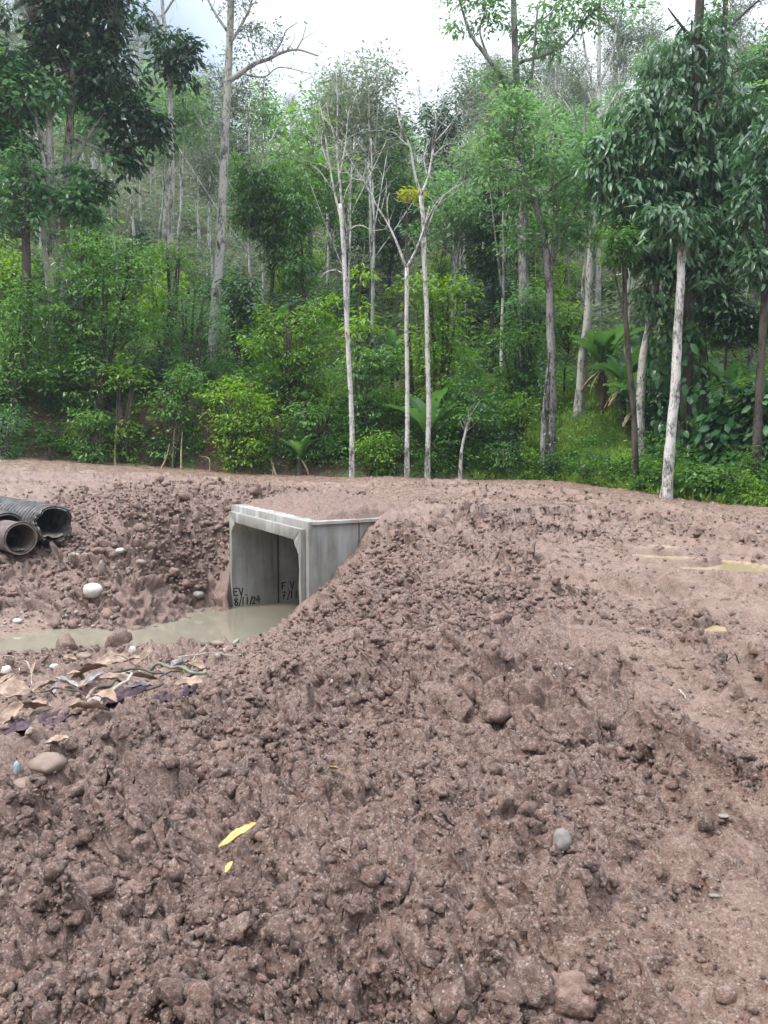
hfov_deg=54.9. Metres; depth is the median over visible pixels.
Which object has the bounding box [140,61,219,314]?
slender tree
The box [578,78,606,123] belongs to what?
round tree
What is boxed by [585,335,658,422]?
banana plant
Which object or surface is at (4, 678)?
dry leaf
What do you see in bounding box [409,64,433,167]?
bare tree
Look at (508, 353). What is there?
undergrowth bush
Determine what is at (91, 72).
leafy tree
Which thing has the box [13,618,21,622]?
stone
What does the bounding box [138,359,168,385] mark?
undergrowth bush
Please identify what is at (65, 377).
undergrowth bush
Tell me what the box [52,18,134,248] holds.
slender tree
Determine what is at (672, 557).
puddle
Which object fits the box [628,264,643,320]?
bare tree
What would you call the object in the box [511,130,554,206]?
slender tree
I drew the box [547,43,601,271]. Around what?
slender tree
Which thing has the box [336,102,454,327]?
round tree
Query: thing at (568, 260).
feathery tree
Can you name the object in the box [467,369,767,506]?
grass
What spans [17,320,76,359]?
undergrowth bush
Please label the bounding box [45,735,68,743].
dry leaf
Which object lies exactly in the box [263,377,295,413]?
undergrowth bush
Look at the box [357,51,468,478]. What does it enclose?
slender tree
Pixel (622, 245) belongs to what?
thin tree
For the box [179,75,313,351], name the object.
bare tree
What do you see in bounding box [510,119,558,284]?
bare tree
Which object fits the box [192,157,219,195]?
slender tree
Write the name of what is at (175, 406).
shrub
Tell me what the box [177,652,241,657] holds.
stick
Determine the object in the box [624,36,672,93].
slender tree
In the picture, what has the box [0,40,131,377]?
leafy tree
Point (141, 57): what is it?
bare tree
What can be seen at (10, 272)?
undergrowth bush
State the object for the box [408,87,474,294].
round tree
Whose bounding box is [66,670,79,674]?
dry leaf
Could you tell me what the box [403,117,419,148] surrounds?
round tree
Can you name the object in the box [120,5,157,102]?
slender tree
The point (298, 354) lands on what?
shrub
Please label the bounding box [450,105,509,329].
slender tree
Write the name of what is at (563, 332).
undergrowth bush
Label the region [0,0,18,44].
slender tree
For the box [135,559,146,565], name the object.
stone
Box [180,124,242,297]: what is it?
slender tree
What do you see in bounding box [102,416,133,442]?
undergrowth bush
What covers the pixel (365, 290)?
undergrowth bush
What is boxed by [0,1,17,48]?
slender tree
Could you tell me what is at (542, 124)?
feathery tree
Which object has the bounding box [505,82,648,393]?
feathery tree
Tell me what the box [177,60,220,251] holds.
slender tree
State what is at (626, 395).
banana plant
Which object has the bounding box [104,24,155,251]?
bare tree
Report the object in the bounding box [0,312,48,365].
undergrowth bush
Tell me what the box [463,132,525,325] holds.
slender tree
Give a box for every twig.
[0,655,26,666]
[17,660,32,685]
[43,692,56,711]
[150,658,191,689]
[700,651,740,666]
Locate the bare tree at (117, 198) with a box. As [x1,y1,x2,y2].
[97,174,137,308]
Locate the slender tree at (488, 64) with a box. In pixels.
[477,47,504,112]
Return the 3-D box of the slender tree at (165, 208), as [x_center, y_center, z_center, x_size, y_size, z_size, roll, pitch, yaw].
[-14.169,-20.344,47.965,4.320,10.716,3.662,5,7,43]
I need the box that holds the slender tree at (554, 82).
[544,59,567,97]
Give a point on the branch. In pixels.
(152, 668)
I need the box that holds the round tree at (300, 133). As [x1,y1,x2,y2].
[287,119,306,147]
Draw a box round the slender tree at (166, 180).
[158,87,167,205]
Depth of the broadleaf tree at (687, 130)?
22.40 m
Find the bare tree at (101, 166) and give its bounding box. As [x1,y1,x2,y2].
[99,139,116,207]
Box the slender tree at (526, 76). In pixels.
[503,42,559,115]
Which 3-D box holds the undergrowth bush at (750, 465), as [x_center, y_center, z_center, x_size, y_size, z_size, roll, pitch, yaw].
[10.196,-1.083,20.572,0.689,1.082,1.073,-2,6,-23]
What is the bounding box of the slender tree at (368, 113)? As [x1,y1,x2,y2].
[321,36,419,333]
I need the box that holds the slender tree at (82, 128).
[39,76,120,289]
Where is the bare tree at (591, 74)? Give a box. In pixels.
[563,57,609,98]
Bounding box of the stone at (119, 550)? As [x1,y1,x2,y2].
[115,548,123,552]
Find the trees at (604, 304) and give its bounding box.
[0,117,767,350]
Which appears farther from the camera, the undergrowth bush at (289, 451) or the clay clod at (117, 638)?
the undergrowth bush at (289, 451)
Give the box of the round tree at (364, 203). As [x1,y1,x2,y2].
[353,170,374,250]
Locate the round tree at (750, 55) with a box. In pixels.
[732,38,766,100]
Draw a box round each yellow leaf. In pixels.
[218,822,255,846]
[224,861,232,872]
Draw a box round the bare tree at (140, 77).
[118,36,156,176]
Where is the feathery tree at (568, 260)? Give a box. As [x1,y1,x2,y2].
[528,187,609,326]
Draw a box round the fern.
[16,442,77,459]
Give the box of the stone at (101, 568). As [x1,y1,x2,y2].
[98,560,104,575]
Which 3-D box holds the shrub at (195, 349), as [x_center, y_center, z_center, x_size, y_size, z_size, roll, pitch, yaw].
[-7.215,-6.769,28.733,3.957,4.444,2.603,0,5,0]
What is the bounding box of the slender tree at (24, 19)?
[8,0,41,140]
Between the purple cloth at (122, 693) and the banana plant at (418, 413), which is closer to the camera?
the purple cloth at (122, 693)
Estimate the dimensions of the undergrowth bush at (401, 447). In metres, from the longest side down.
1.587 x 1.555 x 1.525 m
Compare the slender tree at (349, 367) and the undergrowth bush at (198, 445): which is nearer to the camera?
the slender tree at (349, 367)
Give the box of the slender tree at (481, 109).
[453,63,525,267]
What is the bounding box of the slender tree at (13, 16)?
[4,1,30,47]
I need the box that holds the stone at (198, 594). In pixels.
[193,591,204,598]
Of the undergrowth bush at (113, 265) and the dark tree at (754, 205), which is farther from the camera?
the undergrowth bush at (113, 265)
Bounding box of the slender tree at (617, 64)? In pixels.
[589,1,641,124]
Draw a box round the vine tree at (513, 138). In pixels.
[444,79,614,467]
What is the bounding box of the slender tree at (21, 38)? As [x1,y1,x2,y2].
[14,24,27,50]
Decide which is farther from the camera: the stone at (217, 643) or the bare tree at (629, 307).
the bare tree at (629, 307)
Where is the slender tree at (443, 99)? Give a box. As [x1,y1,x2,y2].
[434,92,451,157]
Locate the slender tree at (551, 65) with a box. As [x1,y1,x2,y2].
[524,4,575,108]
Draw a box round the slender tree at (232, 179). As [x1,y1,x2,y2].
[218,147,246,234]
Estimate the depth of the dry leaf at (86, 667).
9.76 m
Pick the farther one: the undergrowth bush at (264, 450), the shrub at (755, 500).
the undergrowth bush at (264, 450)
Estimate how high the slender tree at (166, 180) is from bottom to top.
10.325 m
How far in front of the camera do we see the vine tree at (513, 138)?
24.71 m
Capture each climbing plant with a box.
[535,352,559,466]
[642,338,670,453]
[657,303,705,453]
[695,297,727,415]
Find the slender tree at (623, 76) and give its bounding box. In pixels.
[601,15,641,102]
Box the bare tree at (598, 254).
[537,0,632,324]
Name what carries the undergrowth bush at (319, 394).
on the hillside
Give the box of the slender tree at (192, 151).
[184,132,205,213]
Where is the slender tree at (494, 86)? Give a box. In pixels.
[474,58,512,126]
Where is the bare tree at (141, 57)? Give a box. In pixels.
[129,38,152,103]
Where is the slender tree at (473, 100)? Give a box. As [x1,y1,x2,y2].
[456,68,491,127]
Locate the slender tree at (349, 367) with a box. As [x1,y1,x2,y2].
[285,59,396,477]
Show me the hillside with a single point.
(194, 457)
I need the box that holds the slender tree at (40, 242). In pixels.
[10,34,68,288]
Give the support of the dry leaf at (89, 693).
on the ground at (140, 598)
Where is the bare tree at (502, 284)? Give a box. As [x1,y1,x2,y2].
[476,150,529,385]
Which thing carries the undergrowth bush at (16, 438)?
on the hillside
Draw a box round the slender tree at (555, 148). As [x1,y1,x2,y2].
[544,101,602,291]
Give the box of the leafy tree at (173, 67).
[127,0,209,355]
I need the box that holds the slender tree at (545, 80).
[533,61,559,109]
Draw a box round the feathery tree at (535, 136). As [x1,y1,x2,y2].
[498,111,554,226]
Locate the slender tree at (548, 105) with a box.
[530,95,575,206]
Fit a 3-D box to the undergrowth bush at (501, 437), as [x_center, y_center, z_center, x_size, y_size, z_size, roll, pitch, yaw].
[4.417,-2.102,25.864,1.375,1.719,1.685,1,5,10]
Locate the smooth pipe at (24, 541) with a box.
[0,519,37,554]
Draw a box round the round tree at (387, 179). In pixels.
[373,170,400,194]
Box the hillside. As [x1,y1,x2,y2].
[0,131,767,506]
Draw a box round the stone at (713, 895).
[708,893,720,897]
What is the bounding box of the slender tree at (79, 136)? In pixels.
[48,66,91,147]
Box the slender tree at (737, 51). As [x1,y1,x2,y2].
[726,34,756,82]
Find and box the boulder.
[83,583,102,597]
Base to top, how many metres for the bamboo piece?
0.959 m
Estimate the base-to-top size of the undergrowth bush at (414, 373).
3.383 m
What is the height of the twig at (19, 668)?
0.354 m
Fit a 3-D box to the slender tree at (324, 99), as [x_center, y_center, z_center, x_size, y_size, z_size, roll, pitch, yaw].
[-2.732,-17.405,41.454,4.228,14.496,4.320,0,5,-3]
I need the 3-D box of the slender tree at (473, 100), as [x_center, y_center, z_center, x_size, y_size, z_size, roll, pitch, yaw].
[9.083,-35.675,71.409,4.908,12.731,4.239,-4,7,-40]
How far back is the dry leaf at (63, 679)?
8.77 m
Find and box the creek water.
[0,600,298,653]
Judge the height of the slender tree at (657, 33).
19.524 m
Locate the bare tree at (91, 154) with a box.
[61,111,113,168]
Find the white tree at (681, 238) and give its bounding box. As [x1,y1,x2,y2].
[626,201,718,499]
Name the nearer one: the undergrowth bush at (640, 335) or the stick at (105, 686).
the stick at (105, 686)
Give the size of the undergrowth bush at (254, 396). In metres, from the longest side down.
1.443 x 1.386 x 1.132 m
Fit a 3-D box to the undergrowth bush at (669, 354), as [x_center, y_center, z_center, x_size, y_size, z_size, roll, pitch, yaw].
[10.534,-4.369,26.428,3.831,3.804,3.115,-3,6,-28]
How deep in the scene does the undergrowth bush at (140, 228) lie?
51.09 m
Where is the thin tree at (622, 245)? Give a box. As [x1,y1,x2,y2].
[592,215,648,481]
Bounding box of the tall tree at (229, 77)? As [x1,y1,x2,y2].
[202,0,327,374]
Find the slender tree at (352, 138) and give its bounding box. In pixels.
[304,50,413,296]
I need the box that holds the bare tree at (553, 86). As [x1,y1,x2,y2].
[524,52,568,212]
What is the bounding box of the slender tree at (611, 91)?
[602,79,621,111]
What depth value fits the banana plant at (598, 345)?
28.81 m
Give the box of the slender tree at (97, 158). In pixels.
[94,101,111,178]
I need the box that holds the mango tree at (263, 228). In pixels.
[200,143,308,349]
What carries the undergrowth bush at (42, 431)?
on the hillside
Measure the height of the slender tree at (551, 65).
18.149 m
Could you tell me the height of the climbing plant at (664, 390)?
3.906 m
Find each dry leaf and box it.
[0,673,13,682]
[0,677,30,697]
[0,701,23,723]
[17,698,51,708]
[27,659,35,671]
[29,680,57,693]
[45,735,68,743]
[50,682,56,692]
[54,676,78,687]
[63,654,76,659]
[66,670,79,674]
[68,698,109,710]
[71,663,107,678]
[78,678,94,686]
[83,671,104,685]
[85,696,100,700]
[86,687,106,698]
[92,688,116,701]
[96,650,129,664]
[100,672,133,684]
[123,655,139,661]
[126,671,157,679]
[127,680,153,686]
[132,649,153,665]
[171,657,189,665]
[174,676,202,685]
[187,659,205,671]
[188,667,206,677]
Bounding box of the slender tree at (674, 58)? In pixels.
[652,50,691,105]
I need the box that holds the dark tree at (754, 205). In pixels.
[713,114,767,483]
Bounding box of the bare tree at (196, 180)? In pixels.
[181,133,211,246]
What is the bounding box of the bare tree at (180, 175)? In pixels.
[156,83,189,214]
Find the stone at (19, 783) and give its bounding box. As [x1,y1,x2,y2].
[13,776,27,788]
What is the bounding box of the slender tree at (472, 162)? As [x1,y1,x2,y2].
[423,123,493,347]
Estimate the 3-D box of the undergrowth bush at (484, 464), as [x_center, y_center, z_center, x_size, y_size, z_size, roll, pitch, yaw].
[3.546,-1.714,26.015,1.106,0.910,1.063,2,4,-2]
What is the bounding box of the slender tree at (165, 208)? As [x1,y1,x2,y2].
[136,110,199,271]
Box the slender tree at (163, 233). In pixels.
[135,66,190,249]
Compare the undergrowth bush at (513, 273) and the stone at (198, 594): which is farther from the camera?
the undergrowth bush at (513, 273)
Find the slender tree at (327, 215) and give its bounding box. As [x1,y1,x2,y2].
[288,50,357,289]
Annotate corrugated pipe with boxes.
[0,496,72,542]
[0,510,20,552]
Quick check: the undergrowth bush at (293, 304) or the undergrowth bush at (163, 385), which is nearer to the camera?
the undergrowth bush at (163, 385)
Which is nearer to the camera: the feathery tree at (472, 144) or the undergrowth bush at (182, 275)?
the undergrowth bush at (182, 275)
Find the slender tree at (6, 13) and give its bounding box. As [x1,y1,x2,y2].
[0,1,14,43]
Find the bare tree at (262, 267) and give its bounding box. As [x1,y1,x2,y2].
[211,115,309,302]
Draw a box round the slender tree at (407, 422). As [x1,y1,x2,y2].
[332,132,473,477]
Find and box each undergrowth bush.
[0,233,39,297]
[0,240,44,288]
[0,245,40,311]
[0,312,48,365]
[1,226,38,263]
[1,346,44,370]
[2,429,30,448]
[10,364,39,399]
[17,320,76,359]
[18,277,115,361]
[23,419,66,450]
[27,351,58,384]
[32,257,76,297]
[32,391,67,419]
[50,352,86,384]
[54,425,89,457]
[59,394,90,415]
[60,312,119,349]
[75,235,142,293]
[78,375,107,392]
[97,311,146,350]
[97,355,128,381]
[97,381,127,406]
[102,235,154,292]
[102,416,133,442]
[105,284,140,327]
[120,365,159,399]
[122,219,160,250]
[133,422,156,442]
[134,346,178,388]
[136,271,192,336]
[137,271,191,318]
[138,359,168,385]
[142,434,168,461]
[143,236,200,279]
[146,369,192,402]
[160,412,198,435]
[174,266,199,293]
[176,204,204,227]
[183,309,231,356]
[185,270,226,303]
[187,433,208,451]
[189,366,224,389]
[198,248,231,268]
[199,387,228,410]
[210,418,240,451]
[219,266,270,343]
[220,369,252,391]
[241,388,266,408]
[243,427,277,469]
[249,360,284,393]
[250,290,316,347]
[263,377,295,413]
[268,251,297,303]
[268,321,312,367]
[272,360,320,401]
[273,434,310,464]
[285,321,322,347]
[289,237,332,288]
[289,420,336,451]
[307,371,331,403]
[312,276,368,325]
[315,382,346,422]
[317,237,341,267]
[317,432,356,457]
[331,230,353,243]
[331,258,391,314]
[334,396,360,413]
[335,327,419,394]
[344,428,389,474]
[346,382,380,408]
[350,248,365,267]
[365,420,387,438]
[375,253,404,279]
[378,381,404,421]
[380,279,403,318]
[381,325,412,377]
[381,387,418,426]
[383,428,418,461]
[400,325,491,395]
[400,334,439,389]
[412,446,452,474]
[413,240,463,293]
[414,423,441,439]
[422,349,504,408]
[441,422,464,445]
[444,448,470,465]
[446,278,490,306]
[449,257,514,296]
[449,299,499,350]
[462,284,514,333]
[468,327,519,368]
[469,318,506,344]
[470,423,488,445]
[474,451,496,466]
[480,441,521,473]
[485,263,543,299]
[487,420,533,439]
[491,429,529,460]
[504,237,542,278]
[512,338,558,362]
[513,440,538,468]
[530,264,576,332]
[533,287,607,361]
[536,255,564,282]
[537,458,559,475]
[544,251,582,299]
[555,276,580,315]
[558,456,588,471]
[567,326,623,371]
[573,270,607,295]
[578,447,604,464]
[578,466,594,477]
[594,288,622,313]
[594,450,623,468]
[601,272,621,298]
[606,447,632,480]
[612,370,707,443]
[618,319,668,345]
[628,468,658,490]
[631,314,695,354]
[634,343,728,405]
[640,458,662,481]
[646,322,725,397]
[653,313,734,375]
[661,463,683,491]
[681,375,763,430]
[707,364,767,406]
[715,463,744,485]
[721,471,745,496]
[727,469,765,503]
[742,454,765,479]
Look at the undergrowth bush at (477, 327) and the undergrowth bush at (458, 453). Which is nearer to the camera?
the undergrowth bush at (458, 453)
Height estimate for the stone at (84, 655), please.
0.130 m
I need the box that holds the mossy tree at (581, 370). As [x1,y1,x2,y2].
[544,123,632,419]
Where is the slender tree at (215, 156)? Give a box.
[204,129,220,216]
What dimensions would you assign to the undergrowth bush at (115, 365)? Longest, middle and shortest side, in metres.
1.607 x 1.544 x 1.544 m
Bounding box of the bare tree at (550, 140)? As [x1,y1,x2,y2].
[528,88,573,250]
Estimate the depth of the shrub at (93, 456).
26.25 m
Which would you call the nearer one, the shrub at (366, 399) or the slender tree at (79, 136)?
the shrub at (366, 399)
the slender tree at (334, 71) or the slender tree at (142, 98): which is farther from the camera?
the slender tree at (334, 71)
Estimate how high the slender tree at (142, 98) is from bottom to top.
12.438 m
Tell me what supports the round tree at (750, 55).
on the hillside
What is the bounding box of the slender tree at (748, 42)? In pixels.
[705,17,767,322]
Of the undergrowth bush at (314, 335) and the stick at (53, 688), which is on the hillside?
the undergrowth bush at (314, 335)
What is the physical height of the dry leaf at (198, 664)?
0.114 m
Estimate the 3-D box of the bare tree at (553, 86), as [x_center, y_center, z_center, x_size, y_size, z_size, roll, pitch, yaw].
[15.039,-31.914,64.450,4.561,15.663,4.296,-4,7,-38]
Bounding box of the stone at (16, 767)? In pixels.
[13,761,20,773]
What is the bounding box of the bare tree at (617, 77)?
[594,41,657,267]
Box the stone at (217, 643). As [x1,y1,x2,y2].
[211,640,224,645]
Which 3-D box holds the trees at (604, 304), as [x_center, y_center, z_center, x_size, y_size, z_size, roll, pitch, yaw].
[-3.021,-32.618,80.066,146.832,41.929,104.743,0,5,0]
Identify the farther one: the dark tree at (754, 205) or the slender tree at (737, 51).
the slender tree at (737, 51)
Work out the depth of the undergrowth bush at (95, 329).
31.12 m
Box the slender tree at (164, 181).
[136,93,194,294]
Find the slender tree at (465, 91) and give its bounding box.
[437,50,503,250]
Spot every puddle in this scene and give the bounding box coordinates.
[631,545,679,547]
[632,554,700,558]
[682,560,767,571]
[703,624,729,634]
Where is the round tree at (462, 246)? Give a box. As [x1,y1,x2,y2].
[447,225,475,268]
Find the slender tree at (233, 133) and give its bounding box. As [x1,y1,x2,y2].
[220,120,244,180]
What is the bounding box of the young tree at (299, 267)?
[265,160,328,351]
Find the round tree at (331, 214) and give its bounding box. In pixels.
[306,161,383,270]
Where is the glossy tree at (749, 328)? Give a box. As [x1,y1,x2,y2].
[696,284,767,401]
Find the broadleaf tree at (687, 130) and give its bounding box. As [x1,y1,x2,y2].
[565,0,767,461]
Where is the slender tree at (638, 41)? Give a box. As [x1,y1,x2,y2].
[614,0,676,164]
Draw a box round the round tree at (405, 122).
[363,110,420,180]
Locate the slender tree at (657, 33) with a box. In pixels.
[633,10,673,87]
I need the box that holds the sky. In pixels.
[1,0,767,162]
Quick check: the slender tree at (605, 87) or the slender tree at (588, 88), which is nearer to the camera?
the slender tree at (588, 88)
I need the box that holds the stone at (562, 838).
[553,827,571,851]
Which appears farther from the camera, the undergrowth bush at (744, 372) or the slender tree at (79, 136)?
the slender tree at (79, 136)
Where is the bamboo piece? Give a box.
[214,638,238,658]
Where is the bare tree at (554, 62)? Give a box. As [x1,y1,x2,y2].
[542,23,566,95]
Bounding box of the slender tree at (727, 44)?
[705,22,737,63]
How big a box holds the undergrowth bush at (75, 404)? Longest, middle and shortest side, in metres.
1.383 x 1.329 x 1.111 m
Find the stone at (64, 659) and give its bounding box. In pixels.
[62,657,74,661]
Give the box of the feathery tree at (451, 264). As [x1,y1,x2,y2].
[408,150,494,306]
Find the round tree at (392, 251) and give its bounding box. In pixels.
[330,165,444,305]
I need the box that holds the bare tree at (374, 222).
[321,104,428,347]
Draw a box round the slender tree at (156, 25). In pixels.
[136,5,172,71]
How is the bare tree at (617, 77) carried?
on the hillside
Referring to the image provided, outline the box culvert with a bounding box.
[229,504,379,606]
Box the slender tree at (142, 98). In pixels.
[138,62,164,194]
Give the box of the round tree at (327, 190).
[255,72,365,317]
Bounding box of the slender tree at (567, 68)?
[546,43,601,107]
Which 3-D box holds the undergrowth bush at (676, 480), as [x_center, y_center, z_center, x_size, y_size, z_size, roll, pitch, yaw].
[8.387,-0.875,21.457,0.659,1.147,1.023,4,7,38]
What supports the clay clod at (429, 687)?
on the ground at (140, 598)
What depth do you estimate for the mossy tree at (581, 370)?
29.22 m
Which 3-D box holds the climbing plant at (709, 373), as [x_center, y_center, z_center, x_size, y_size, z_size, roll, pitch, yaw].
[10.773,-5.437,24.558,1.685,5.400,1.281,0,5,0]
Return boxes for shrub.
[0,217,176,433]
[0,275,62,433]
[0,401,36,459]
[55,406,115,464]
[58,202,118,351]
[96,353,154,463]
[125,237,203,366]
[135,358,211,467]
[151,277,244,390]
[193,374,285,472]
[207,258,269,376]
[229,290,356,419]
[278,392,357,467]
[327,341,404,455]
[338,263,390,391]
[354,430,402,476]
[383,269,483,409]
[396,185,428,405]
[421,362,529,465]
[479,320,560,412]
[483,386,541,458]
[485,279,562,405]
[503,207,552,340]
[539,443,598,468]
[567,426,617,447]
[621,469,661,491]
[674,459,724,499]
[685,375,764,474]
[699,445,767,502]
[726,367,767,468]
[740,486,767,505]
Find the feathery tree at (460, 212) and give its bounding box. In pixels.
[398,145,514,369]
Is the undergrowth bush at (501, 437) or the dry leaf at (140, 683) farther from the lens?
the undergrowth bush at (501, 437)
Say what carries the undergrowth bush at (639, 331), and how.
on the hillside
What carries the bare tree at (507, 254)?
on the hillside
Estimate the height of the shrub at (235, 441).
3.576 m
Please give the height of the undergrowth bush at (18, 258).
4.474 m
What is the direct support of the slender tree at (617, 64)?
on the hillside
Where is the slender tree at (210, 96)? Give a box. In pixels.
[178,52,233,257]
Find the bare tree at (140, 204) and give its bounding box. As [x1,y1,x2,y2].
[119,48,163,247]
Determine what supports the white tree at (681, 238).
on the hillside
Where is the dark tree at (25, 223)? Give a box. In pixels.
[0,127,67,383]
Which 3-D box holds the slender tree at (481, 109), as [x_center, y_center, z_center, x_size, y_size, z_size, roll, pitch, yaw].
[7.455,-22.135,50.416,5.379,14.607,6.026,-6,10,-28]
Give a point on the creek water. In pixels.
(230, 625)
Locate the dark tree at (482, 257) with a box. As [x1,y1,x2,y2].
[447,167,532,377]
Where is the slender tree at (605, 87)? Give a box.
[601,66,626,109]
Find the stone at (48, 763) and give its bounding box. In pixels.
[28,752,66,774]
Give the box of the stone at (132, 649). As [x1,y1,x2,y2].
[129,646,136,652]
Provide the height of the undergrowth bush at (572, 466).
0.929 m
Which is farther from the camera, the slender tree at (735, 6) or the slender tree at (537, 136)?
the slender tree at (735, 6)
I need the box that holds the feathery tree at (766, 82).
[710,79,767,146]
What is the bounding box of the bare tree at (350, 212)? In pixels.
[305,133,399,367]
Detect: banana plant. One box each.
[257,302,291,357]
[280,434,320,475]
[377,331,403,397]
[384,388,470,463]
[568,323,653,413]
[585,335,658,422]
[603,372,654,437]
[703,358,767,402]
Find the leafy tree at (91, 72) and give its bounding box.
[0,0,184,361]
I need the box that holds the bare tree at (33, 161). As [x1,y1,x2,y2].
[24,124,45,256]
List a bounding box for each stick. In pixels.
[40,687,85,695]
[72,679,126,708]
[100,670,141,705]
[111,655,171,676]
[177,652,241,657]
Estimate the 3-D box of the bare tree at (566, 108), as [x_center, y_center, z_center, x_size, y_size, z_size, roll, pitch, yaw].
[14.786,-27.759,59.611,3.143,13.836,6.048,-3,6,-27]
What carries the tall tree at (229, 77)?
on the hillside
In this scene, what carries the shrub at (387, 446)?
on the hillside
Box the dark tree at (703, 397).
[668,129,737,432]
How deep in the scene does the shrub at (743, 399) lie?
20.86 m
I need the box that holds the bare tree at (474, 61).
[451,41,503,124]
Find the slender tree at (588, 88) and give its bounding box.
[557,66,607,211]
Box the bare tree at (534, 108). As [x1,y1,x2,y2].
[498,66,553,203]
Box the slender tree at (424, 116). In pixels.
[417,106,432,148]
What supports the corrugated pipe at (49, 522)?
on the ground at (140, 598)
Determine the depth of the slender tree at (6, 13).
69.00 m
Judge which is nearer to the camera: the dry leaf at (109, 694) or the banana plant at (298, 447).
the dry leaf at (109, 694)
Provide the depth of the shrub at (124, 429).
27.10 m
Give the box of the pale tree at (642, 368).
[604,165,683,455]
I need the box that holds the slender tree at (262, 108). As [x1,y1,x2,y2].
[233,66,298,279]
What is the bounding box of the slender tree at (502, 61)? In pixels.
[493,47,511,131]
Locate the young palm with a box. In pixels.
[543,362,597,394]
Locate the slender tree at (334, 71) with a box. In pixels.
[324,57,351,139]
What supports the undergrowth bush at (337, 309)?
on the hillside
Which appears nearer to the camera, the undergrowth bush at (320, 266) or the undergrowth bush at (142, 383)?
the undergrowth bush at (142, 383)
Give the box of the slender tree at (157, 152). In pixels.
[138,84,160,213]
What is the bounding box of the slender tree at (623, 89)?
[604,81,629,109]
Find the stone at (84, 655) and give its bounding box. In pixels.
[75,652,91,659]
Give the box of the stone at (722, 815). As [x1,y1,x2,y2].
[718,813,729,817]
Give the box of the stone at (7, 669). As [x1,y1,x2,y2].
[1,665,11,673]
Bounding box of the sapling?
[444,399,491,478]
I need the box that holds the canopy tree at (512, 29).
[435,0,665,393]
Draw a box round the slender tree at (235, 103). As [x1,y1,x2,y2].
[187,40,283,233]
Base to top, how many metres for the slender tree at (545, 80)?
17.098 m
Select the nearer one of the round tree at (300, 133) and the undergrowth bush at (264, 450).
the undergrowth bush at (264, 450)
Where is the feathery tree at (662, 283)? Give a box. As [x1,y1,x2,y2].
[571,152,762,398]
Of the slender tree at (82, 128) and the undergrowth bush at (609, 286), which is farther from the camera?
the undergrowth bush at (609, 286)
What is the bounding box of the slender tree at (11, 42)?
[0,14,27,54]
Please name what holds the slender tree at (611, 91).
on the hillside
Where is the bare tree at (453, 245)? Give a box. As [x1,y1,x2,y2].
[419,180,480,350]
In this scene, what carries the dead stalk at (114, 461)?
on the hillside
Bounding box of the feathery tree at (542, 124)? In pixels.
[523,97,567,205]
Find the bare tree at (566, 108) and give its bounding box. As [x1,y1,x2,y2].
[548,84,593,236]
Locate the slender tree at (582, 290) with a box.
[558,119,608,355]
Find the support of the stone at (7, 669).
on the ground at (140, 598)
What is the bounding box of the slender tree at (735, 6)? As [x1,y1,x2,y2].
[711,0,767,59]
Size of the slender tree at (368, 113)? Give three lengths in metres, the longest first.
15.762 x 5.908 x 5.273 m
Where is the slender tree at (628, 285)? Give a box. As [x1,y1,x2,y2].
[617,75,669,292]
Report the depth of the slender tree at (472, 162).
40.06 m
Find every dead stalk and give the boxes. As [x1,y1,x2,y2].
[113,426,116,464]
[172,419,175,467]
[180,432,182,469]
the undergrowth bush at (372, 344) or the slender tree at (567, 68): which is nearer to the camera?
the undergrowth bush at (372, 344)
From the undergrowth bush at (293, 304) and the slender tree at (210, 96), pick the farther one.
the slender tree at (210, 96)
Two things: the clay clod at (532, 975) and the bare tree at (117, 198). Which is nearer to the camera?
the clay clod at (532, 975)
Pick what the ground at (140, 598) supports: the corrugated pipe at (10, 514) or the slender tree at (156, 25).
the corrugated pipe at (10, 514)
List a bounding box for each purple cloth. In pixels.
[0,709,77,734]
[93,686,147,705]
[150,685,195,702]
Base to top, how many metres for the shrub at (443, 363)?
6.316 m
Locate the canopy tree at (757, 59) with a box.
[703,0,767,380]
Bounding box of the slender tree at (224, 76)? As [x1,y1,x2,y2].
[217,64,235,102]
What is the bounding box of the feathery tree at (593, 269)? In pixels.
[540,151,655,311]
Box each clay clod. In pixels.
[56,633,76,651]
[105,628,132,647]
[409,681,454,706]
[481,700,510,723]
[505,955,557,1010]
[551,970,599,1018]
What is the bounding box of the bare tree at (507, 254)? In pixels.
[471,188,532,297]
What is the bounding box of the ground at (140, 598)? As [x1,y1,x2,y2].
[0,456,767,1023]
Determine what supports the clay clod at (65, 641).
on the ground at (140, 598)
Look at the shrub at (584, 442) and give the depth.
26.21 m
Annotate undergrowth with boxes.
[0,262,767,505]
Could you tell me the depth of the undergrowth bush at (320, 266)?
46.15 m
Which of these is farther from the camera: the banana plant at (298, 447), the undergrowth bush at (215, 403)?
the undergrowth bush at (215, 403)
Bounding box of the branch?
[121,651,206,674]
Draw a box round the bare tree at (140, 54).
[127,26,150,93]
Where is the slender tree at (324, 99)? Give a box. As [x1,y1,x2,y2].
[297,55,367,324]
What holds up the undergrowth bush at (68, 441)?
on the hillside
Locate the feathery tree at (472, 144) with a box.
[449,115,512,247]
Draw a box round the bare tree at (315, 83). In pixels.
[304,62,322,101]
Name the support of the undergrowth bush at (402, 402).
on the hillside
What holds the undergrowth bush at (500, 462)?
on the hillside
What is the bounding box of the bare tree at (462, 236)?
[430,137,472,295]
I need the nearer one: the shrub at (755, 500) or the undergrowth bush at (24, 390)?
the shrub at (755, 500)
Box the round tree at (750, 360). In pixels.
[726,210,763,378]
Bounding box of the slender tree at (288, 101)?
[280,91,298,157]

